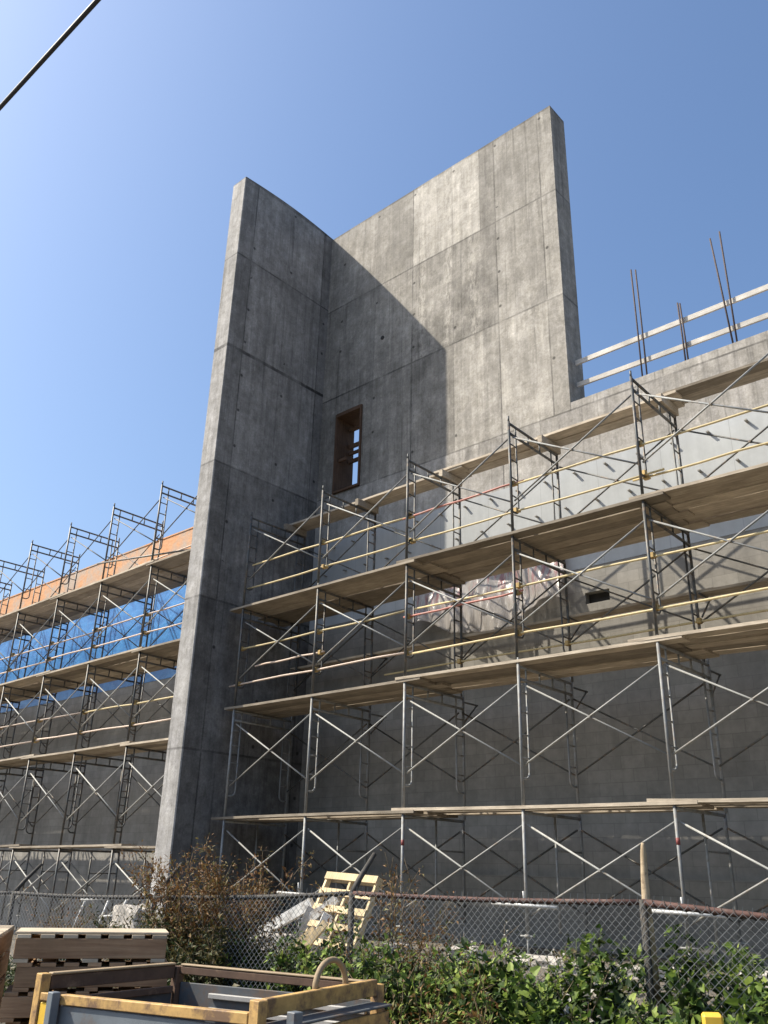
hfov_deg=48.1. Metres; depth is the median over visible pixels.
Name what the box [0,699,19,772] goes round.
scaffold frame
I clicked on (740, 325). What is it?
guard board
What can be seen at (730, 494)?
plank
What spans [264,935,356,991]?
weed plant
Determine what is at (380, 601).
plank
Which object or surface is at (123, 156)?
sky
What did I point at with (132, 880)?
cross brace
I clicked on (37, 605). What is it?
plank
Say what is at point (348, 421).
window frame
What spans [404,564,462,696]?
scaffold frame
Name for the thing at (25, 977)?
pallet
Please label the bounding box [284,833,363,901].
cross brace
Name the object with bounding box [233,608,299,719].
scaffold frame
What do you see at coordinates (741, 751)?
cross brace
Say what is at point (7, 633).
plank
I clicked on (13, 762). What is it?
plank
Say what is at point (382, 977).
weed plant
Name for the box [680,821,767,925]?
cross brace
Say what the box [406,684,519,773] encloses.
cross brace
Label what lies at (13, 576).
cross brace
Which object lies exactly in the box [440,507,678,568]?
plank
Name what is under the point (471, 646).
side bracket
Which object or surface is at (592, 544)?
plank
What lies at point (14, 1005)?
pallet
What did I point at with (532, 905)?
ledger tube
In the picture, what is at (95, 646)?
guard rail
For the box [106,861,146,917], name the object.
cross brace
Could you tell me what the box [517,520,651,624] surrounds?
cross brace
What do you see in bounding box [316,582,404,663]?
cross brace
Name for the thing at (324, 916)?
timber beam
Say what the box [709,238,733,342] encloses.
rebar
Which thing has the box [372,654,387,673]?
side bracket
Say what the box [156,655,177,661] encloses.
plank
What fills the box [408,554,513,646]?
cross brace
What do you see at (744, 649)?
plank
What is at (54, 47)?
overhead cable
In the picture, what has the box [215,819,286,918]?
scaffold frame
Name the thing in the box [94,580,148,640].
cross brace
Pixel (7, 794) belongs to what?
cross brace
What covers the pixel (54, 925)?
weed plant
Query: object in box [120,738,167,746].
plank
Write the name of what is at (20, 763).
plank
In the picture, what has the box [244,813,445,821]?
plank
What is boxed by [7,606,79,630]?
plank
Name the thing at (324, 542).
guard rail
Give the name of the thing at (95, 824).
building
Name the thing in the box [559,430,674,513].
cross brace
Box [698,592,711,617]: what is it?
side bracket
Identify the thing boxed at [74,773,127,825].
cross brace
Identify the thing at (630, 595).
cross brace
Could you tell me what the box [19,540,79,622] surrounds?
scaffold frame
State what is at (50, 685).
scaffold frame
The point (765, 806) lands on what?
plank
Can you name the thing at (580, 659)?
plank
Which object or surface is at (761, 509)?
plank
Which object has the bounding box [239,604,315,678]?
cross brace
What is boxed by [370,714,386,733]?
side bracket
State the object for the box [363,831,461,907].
cross brace
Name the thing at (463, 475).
plank
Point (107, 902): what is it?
tube frame
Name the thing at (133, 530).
cross brace
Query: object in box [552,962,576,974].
concrete chunk
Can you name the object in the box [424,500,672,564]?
plank
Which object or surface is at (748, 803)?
plank
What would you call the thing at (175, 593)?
cross brace
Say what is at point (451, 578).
plank
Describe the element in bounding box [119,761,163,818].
cross brace
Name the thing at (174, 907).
weed plant
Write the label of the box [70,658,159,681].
plank
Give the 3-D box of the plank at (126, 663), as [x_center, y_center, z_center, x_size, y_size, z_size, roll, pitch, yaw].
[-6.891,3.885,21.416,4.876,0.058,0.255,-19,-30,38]
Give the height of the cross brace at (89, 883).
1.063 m
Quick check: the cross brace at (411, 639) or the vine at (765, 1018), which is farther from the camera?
the cross brace at (411, 639)
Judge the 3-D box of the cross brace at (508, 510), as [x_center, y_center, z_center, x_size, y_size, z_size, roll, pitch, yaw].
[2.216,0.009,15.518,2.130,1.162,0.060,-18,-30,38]
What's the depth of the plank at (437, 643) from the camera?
16.67 m
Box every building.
[0,527,192,927]
[285,330,767,966]
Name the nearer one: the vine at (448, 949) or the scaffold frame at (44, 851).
the vine at (448, 949)
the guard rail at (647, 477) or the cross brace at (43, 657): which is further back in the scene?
the cross brace at (43, 657)
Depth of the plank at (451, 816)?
14.80 m
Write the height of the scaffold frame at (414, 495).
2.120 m
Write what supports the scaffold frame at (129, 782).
on the scaffold frame at (111, 860)
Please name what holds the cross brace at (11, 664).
attached to the scaffold frame at (24, 639)
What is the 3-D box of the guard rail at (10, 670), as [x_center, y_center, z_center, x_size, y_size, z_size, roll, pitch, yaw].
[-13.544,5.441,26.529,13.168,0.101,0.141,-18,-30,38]
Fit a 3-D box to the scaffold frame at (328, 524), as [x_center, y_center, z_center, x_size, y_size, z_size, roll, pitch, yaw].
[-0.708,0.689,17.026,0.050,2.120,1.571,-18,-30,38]
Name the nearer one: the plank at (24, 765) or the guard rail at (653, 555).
the guard rail at (653, 555)
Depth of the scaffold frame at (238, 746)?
16.96 m
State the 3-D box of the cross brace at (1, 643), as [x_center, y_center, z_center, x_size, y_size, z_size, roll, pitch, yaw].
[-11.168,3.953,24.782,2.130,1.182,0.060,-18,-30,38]
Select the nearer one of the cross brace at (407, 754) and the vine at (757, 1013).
the vine at (757, 1013)
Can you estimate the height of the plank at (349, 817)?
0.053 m
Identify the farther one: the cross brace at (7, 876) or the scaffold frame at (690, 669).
the cross brace at (7, 876)
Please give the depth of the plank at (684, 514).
13.58 m
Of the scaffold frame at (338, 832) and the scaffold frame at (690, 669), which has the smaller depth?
the scaffold frame at (690, 669)
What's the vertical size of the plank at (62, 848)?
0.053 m
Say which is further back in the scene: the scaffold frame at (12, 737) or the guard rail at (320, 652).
the scaffold frame at (12, 737)
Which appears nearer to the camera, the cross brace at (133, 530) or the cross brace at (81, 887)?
the cross brace at (81, 887)
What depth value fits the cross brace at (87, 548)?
22.88 m
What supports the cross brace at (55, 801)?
attached to the scaffold frame at (38, 797)
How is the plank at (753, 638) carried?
on the scaffold frame
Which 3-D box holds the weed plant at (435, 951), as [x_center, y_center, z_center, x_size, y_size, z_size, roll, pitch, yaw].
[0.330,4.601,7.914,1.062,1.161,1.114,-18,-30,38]
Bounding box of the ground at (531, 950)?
[0,926,767,1023]
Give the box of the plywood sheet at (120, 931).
[16,928,168,934]
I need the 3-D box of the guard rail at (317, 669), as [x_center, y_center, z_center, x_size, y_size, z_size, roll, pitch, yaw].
[-1.279,2.886,15.627,4.757,0.085,0.141,-18,-30,38]
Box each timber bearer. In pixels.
[284,523,306,536]
[355,498,378,513]
[439,469,461,486]
[537,434,560,454]
[656,393,678,415]
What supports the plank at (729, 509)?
on the scaffold frame
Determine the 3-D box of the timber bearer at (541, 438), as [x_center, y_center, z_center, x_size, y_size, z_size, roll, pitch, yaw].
[2.891,-1.171,15.036,0.090,0.145,0.620,-18,-30,38]
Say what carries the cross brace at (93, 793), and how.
attached to the scaffold frame at (129, 782)
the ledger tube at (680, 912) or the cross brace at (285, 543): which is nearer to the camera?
the ledger tube at (680, 912)
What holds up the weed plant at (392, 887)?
on the ground at (531, 950)
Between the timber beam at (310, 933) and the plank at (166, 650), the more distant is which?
the plank at (166, 650)
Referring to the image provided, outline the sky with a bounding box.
[0,0,767,599]
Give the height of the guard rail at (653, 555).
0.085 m
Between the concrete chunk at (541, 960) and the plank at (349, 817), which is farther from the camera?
the plank at (349, 817)
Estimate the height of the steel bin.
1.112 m
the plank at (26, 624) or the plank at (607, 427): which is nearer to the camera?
the plank at (607, 427)
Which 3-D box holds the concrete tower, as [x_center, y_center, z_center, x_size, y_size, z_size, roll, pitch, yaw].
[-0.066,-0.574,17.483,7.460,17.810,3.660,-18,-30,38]
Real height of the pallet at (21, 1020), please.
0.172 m
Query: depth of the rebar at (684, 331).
15.40 m
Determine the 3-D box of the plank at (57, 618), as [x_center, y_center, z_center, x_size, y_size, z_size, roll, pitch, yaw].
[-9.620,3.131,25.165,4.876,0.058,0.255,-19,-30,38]
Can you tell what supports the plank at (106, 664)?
on the scaffold frame at (50, 685)
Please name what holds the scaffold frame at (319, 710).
on the scaffold frame at (338, 832)
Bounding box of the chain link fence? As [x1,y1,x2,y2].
[0,852,767,1023]
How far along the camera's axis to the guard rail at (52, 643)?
22.62 m
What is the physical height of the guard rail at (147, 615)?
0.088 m
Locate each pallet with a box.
[0,925,13,956]
[0,951,9,977]
[0,976,5,1002]
[0,985,150,1022]
[5,1018,29,1023]
[12,958,167,991]
[13,934,166,962]
[304,871,382,952]
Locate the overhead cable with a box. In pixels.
[0,0,100,110]
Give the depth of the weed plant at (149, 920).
9.74 m
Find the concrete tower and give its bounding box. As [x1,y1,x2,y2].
[149,105,584,928]
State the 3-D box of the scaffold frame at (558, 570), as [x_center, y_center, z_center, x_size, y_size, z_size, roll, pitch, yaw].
[2.492,1.490,13.526,0.047,2.120,1.571,-19,-30,39]
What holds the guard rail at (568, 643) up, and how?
attached to the scaffold frame at (407, 576)
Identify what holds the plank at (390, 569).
on the scaffold frame at (246, 658)
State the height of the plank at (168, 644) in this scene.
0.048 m
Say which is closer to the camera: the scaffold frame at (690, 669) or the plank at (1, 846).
the scaffold frame at (690, 669)
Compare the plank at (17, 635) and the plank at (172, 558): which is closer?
the plank at (172, 558)
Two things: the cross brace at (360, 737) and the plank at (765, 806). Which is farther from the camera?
the cross brace at (360, 737)
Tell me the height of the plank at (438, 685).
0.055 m
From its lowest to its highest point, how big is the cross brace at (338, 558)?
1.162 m
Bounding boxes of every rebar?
[630,269,642,375]
[635,269,647,374]
[677,302,685,360]
[679,303,688,359]
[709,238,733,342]
[719,231,737,341]
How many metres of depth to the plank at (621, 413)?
14.74 m
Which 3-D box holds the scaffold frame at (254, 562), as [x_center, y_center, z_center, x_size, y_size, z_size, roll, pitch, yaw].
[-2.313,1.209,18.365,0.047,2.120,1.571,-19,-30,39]
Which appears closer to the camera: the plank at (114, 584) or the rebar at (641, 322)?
the rebar at (641, 322)
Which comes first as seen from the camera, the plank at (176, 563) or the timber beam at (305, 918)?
the timber beam at (305, 918)
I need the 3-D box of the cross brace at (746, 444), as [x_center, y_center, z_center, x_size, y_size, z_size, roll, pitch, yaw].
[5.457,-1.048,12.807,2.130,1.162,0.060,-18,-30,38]
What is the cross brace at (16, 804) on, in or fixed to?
attached to the scaffold frame at (4, 780)
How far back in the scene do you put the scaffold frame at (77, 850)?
19.63 m
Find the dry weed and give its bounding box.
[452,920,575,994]
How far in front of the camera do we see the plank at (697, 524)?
13.91 m
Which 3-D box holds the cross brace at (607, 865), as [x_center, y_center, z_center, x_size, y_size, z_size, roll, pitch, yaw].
[2.735,4.536,10.873,2.130,1.142,0.060,-18,-30,38]
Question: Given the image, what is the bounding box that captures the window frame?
[332,404,362,494]
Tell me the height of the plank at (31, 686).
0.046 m
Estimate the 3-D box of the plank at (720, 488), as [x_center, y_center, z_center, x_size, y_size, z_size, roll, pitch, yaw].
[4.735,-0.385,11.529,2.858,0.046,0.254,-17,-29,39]
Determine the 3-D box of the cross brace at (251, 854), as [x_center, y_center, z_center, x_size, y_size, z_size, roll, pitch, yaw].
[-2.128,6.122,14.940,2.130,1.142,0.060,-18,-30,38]
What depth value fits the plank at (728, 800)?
10.09 m
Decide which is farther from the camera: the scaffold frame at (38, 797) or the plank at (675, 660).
the scaffold frame at (38, 797)
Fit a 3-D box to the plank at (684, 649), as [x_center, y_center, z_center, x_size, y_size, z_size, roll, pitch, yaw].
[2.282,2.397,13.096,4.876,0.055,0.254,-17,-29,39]
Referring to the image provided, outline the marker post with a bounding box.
[701,1012,723,1023]
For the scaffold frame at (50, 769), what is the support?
on the scaffold frame at (44, 851)
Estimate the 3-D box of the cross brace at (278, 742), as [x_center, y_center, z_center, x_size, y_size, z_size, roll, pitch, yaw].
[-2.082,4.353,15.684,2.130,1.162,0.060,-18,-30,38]
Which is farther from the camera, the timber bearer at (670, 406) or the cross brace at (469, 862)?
the timber bearer at (670, 406)
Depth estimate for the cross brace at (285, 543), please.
17.22 m
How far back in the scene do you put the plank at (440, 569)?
16.21 m
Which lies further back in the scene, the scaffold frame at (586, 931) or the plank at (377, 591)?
the plank at (377, 591)
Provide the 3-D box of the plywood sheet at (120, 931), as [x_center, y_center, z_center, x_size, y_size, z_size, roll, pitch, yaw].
[-2.064,2.987,6.124,1.016,0.016,0.400,8,-24,-15]
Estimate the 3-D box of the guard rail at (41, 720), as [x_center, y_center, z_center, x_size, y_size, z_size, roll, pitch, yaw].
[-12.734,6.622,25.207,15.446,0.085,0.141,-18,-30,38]
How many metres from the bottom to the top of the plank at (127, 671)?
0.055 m
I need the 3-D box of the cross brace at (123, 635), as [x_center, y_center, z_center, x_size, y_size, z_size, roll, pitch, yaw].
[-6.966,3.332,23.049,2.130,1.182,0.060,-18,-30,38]
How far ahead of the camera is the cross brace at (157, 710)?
21.00 m
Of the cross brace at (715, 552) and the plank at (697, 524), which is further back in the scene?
the plank at (697, 524)
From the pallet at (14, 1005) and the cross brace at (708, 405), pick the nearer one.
the pallet at (14, 1005)
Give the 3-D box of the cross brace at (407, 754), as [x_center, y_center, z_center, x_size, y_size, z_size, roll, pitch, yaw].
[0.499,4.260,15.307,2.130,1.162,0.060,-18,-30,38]
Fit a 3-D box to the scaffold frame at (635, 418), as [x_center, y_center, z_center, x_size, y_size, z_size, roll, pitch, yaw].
[4.156,-0.896,12.959,0.050,2.120,1.571,-18,-30,38]
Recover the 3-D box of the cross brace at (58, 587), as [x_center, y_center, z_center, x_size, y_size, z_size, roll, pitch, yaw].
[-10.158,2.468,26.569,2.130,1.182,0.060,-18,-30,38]
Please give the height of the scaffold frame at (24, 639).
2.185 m
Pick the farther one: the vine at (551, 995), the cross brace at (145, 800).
the cross brace at (145, 800)
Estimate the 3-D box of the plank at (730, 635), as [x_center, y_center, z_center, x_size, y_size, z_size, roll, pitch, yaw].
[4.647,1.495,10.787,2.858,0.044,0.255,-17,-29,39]
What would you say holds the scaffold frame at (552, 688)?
on the scaffold frame at (586, 931)
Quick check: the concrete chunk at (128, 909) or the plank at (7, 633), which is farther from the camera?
the plank at (7, 633)
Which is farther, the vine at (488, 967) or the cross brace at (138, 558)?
the cross brace at (138, 558)
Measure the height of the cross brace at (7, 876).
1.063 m
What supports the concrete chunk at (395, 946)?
on the ground at (531, 950)
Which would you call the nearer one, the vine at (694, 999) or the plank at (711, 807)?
the vine at (694, 999)
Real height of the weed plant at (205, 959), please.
1.393 m
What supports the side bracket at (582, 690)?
attached to the scaffold frame at (552, 688)
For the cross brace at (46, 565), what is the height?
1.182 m
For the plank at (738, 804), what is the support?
on the scaffold frame
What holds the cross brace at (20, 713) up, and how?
attached to the scaffold frame at (50, 685)
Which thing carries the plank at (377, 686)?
on the scaffold frame at (238, 746)
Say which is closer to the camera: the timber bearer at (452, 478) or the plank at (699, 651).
the plank at (699, 651)
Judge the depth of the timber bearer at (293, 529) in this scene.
19.04 m
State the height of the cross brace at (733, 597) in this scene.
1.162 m
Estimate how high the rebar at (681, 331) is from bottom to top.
1.421 m
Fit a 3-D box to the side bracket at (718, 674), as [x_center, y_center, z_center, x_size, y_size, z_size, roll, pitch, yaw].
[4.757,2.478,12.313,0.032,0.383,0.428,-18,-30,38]
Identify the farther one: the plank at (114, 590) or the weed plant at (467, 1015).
the plank at (114, 590)
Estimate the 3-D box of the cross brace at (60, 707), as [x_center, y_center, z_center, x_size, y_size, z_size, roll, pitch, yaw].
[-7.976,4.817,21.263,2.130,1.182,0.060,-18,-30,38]
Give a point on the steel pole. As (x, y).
(142, 556)
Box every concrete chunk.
[110,904,150,928]
[256,931,294,951]
[381,942,413,953]
[448,946,482,960]
[512,954,567,967]
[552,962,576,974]
[617,964,673,980]
[739,971,767,986]
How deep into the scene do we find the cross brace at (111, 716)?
22.21 m
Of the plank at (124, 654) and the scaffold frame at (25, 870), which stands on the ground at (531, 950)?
the scaffold frame at (25, 870)
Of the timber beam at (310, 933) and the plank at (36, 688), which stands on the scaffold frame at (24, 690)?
the plank at (36, 688)
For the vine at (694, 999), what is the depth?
6.53 m
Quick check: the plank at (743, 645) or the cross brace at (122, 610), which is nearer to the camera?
the plank at (743, 645)
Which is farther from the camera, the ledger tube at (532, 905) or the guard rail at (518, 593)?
the guard rail at (518, 593)
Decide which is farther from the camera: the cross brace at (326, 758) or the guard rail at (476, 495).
the cross brace at (326, 758)
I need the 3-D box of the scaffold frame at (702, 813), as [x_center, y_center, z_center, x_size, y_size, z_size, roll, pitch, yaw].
[4.019,4.664,10.610,0.220,1.880,1.674,-18,-30,38]
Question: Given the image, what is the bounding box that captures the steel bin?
[29,956,391,1023]
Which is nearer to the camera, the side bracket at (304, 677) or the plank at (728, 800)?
the plank at (728, 800)
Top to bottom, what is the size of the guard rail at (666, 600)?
0.058 m
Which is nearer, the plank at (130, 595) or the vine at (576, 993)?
the vine at (576, 993)
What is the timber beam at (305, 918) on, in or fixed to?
on the ground at (531, 950)
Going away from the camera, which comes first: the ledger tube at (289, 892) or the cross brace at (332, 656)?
the ledger tube at (289, 892)
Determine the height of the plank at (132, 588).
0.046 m
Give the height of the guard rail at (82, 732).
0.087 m
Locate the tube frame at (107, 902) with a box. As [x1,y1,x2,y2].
[73,899,127,925]
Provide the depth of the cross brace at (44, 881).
21.97 m
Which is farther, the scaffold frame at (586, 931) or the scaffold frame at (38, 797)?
the scaffold frame at (38, 797)
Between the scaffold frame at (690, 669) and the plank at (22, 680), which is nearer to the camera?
the scaffold frame at (690, 669)
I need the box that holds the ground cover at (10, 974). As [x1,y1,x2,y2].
[1,906,767,1023]
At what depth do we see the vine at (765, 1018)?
6.29 m
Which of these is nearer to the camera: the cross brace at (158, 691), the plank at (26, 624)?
the cross brace at (158, 691)
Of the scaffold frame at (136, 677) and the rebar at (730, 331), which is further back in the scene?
the scaffold frame at (136, 677)
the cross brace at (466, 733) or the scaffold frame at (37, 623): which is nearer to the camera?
the cross brace at (466, 733)
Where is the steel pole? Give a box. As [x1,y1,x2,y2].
[97,548,190,563]
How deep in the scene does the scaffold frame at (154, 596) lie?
20.20 m
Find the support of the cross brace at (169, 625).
attached to the scaffold frame at (154, 596)
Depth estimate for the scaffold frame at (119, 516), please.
22.53 m
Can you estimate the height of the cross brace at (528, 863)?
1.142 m
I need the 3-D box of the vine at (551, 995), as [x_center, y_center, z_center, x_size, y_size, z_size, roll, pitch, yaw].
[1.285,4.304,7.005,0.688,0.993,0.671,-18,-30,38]
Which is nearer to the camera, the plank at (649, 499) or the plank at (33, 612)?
the plank at (649, 499)
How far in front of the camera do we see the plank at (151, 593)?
22.68 m
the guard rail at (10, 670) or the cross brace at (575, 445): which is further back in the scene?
the guard rail at (10, 670)
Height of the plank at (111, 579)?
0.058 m
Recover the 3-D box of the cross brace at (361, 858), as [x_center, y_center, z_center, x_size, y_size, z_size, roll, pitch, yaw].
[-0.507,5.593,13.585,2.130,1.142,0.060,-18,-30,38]
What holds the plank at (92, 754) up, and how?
on the scaffold frame at (50, 769)
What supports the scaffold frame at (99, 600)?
on the scaffold frame at (108, 676)
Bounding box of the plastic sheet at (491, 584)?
[410,560,562,632]
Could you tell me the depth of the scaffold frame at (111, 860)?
17.97 m
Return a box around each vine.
[413,938,534,1021]
[440,937,563,1016]
[443,953,563,1023]
[489,923,654,1023]
[508,970,566,1022]
[509,945,616,1023]
[517,977,644,1023]
[610,923,733,1023]
[644,1003,747,1023]
[660,939,767,1023]
[716,941,767,1023]
[752,969,767,1023]
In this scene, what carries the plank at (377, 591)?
on the scaffold frame at (407, 576)
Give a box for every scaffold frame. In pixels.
[0,560,44,634]
[0,582,11,614]
[0,628,31,701]
[0,682,55,767]
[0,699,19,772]
[0,765,44,844]
[0,770,6,808]
[0,848,72,924]
[0,850,29,930]
[5,611,68,693]
[13,759,85,844]
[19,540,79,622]
[29,675,97,764]
[44,598,109,671]
[46,848,119,927]
[58,522,119,593]
[59,753,131,847]
[74,664,142,759]
[88,582,153,674]
[102,503,163,595]
[102,848,154,923]
[112,746,166,843]
[127,651,176,740]
[139,565,186,646]
[151,481,196,559]
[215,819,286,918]
[223,709,292,823]
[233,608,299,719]
[242,512,305,605]
[298,817,367,936]
[304,697,370,821]
[311,583,373,708]
[317,485,376,584]
[396,814,469,941]
[401,682,465,819]
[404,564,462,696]
[405,454,460,585]
[507,416,563,561]
[511,536,573,681]
[517,657,579,816]
[520,810,592,953]
[629,370,689,532]
[642,500,704,661]
[656,642,727,812]
[673,805,748,956]
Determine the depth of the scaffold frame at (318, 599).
16.29 m
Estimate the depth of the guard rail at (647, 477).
11.78 m
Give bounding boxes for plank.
[0,592,64,621]
[0,601,65,626]
[0,603,71,630]
[0,632,16,638]
[0,633,23,642]
[0,670,53,688]
[0,678,47,691]
[0,680,58,695]
[0,681,69,698]
[0,754,38,763]
[0,760,27,764]
[0,761,39,767]
[0,762,45,769]
[0,844,28,847]
[3,682,76,699]
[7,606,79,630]
[9,844,131,847]
[10,685,81,701]
[13,608,91,633]
[16,845,136,848]
[21,741,133,759]
[22,610,95,635]
[36,647,144,677]
[36,747,125,760]
[45,654,145,679]
[47,749,133,761]
[50,560,155,601]
[54,656,155,681]
[55,750,147,762]
[62,568,157,602]
[67,572,163,605]
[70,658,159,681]
[71,661,172,684]
[75,575,175,608]
[81,662,176,686]
[86,577,181,609]
[94,580,186,611]
[104,846,155,848]
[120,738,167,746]
[131,639,179,654]
[136,743,167,747]
[144,745,167,749]
[146,549,190,567]
[146,645,178,654]
[154,557,189,571]
[155,650,178,657]
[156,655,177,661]
[159,562,188,575]
[172,569,187,576]
[211,810,423,819]
[224,677,428,710]
[230,559,422,613]
[231,812,437,820]
[235,681,435,713]
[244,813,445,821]
[245,561,438,614]
[251,682,450,713]
[251,687,451,717]
[253,565,447,617]
[258,572,449,621]
[258,815,457,822]
[263,688,461,719]
[268,575,459,623]
[274,580,464,626]
[290,465,468,527]
[290,632,477,671]
[300,472,471,530]
[391,800,705,811]
[395,635,689,679]
[396,491,670,563]
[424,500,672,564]
[429,643,683,681]
[433,804,709,812]
[434,390,681,472]
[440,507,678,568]
[441,805,713,813]
[442,646,691,683]
[446,509,694,573]
[446,807,723,815]
[450,519,688,577]
[450,648,710,687]
[452,651,719,690]
[460,519,709,581]
[468,400,684,474]
[628,619,767,642]
[629,462,767,499]
[647,798,767,803]
[662,358,767,395]
[667,473,767,503]
[673,481,767,510]
[681,628,767,644]
[682,369,767,403]
[684,634,767,648]
[685,498,767,521]
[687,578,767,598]
[689,490,767,513]
[703,504,767,524]
[705,640,767,650]
[710,804,767,805]
[712,645,767,654]
[714,805,767,807]
[729,803,767,803]
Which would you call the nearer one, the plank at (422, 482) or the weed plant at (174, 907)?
the weed plant at (174, 907)
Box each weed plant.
[23,887,100,960]
[34,898,123,960]
[82,899,230,987]
[121,833,313,983]
[165,905,262,987]
[217,921,327,989]
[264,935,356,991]
[286,903,383,990]
[310,854,461,992]
[312,933,481,1023]
[355,942,511,1023]
[371,928,468,979]
[375,942,480,1011]
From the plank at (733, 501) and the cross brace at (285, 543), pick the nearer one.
the plank at (733, 501)
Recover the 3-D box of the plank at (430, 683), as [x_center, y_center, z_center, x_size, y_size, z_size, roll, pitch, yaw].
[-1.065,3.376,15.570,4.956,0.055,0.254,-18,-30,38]
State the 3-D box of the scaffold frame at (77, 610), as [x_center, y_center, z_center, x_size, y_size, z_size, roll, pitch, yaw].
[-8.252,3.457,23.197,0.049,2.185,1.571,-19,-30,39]
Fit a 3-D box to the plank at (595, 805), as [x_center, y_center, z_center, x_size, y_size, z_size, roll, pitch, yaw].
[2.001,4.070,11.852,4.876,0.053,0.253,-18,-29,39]
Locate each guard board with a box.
[575,284,767,365]
[577,312,767,387]
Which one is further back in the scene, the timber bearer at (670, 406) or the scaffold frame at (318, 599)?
the scaffold frame at (318, 599)
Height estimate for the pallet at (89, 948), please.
0.172 m
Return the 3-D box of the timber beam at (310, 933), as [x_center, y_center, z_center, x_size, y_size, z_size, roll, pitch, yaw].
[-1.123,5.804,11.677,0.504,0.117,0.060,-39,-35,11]
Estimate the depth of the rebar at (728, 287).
15.06 m
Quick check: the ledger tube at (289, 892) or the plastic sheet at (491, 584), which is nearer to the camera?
the ledger tube at (289, 892)
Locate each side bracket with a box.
[296,669,311,686]
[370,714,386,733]
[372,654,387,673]
[463,637,476,657]
[464,702,477,721]
[569,617,581,639]
[573,687,587,708]
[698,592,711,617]
[710,670,720,693]
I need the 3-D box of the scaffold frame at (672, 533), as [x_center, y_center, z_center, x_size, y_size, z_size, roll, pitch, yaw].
[4.100,0.961,12.177,0.047,2.120,1.571,-17,-29,38]
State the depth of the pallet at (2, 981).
6.36 m
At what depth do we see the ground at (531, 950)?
12.23 m
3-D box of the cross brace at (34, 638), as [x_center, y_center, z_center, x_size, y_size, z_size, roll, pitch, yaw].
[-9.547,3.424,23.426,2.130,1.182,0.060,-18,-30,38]
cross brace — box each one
[0,554,31,592]
[0,625,15,664]
[0,645,27,678]
[0,690,40,735]
[0,774,25,821]
[0,782,38,826]
[0,860,25,903]
[6,860,56,912]
[9,705,52,752]
[10,612,54,663]
[19,860,67,904]
[20,769,70,821]
[24,539,67,591]
[27,634,64,675]
[32,777,80,826]
[36,681,84,733]
[42,567,75,596]
[46,697,92,746]
[50,598,97,652]
[52,861,109,917]
[61,861,114,910]
[63,521,110,576]
[63,622,104,667]
[66,764,122,820]
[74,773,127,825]
[81,668,136,726]
[87,687,138,741]
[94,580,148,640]
[105,608,149,656]
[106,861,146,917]
[107,500,158,560]
[110,862,150,910]
[117,534,159,568]
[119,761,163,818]
[121,773,162,823]
[133,666,175,717]
[133,687,173,734]
[145,578,186,626]
[150,608,182,645]
[156,496,196,541]
[226,830,302,899]
[229,714,309,785]
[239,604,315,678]
[248,506,320,580]
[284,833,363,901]
[286,724,366,791]
[293,621,369,690]
[303,525,372,587]
[305,828,400,905]
[310,701,402,780]
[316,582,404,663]
[322,475,405,558]
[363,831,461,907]
[367,712,460,787]
[370,601,456,677]
[375,499,456,566]
[404,825,524,913]
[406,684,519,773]
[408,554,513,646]
[409,438,509,532]
[459,467,555,540]
[461,578,564,662]
[462,699,574,781]
[463,830,582,913]
[512,394,637,500]
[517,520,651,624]
[522,664,666,765]
[527,821,684,924]
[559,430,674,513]
[566,551,691,642]
[573,683,712,774]
[581,828,734,921]
[636,353,767,462]
[649,510,767,598]
[663,663,767,754]
[678,426,767,478]
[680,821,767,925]
[693,549,767,619]
[709,683,767,766]
[727,828,767,922]
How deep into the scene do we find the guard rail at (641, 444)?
12.36 m
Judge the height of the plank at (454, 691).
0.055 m
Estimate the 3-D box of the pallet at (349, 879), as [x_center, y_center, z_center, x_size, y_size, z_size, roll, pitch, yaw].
[-0.595,5.568,11.984,1.081,1.024,0.136,-17,-54,43]
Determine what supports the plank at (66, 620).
on the scaffold frame at (24, 639)
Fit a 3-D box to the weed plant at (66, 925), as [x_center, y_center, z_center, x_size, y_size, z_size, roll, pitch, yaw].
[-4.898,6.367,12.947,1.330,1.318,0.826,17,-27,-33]
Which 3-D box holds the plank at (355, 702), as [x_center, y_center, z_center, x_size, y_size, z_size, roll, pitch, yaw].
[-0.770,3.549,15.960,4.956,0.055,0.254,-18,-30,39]
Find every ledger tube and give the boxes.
[277,883,299,893]
[491,891,557,909]
[652,897,726,917]
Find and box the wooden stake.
[640,843,661,1004]
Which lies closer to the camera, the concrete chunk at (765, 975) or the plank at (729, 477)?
the concrete chunk at (765, 975)
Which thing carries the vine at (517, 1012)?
on the ground at (531, 950)
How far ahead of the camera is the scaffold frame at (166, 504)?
21.01 m
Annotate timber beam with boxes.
[250,898,313,937]
[288,925,314,945]
[293,905,321,935]
[304,919,327,946]
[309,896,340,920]
[310,911,332,950]
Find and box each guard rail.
[0,629,100,659]
[0,659,53,673]
[0,711,87,729]
[0,740,39,746]
[34,718,170,739]
[45,623,181,659]
[82,696,172,712]
[92,603,183,630]
[135,545,190,566]
[229,650,412,686]
[241,610,404,650]
[247,538,418,588]
[252,512,413,565]
[255,650,324,666]
[384,609,767,675]
[403,479,523,519]
[403,589,523,618]
[409,468,664,542]
[409,587,767,654]
[414,530,767,609]
[450,587,713,642]
[515,404,767,484]
[633,442,767,481]
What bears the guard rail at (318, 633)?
attached to the scaffold frame at (246, 658)
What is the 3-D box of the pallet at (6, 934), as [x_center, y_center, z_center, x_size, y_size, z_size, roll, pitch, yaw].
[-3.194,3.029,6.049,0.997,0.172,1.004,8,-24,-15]
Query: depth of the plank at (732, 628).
10.79 m
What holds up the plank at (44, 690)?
on the scaffold frame at (12, 737)
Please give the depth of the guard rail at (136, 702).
19.16 m

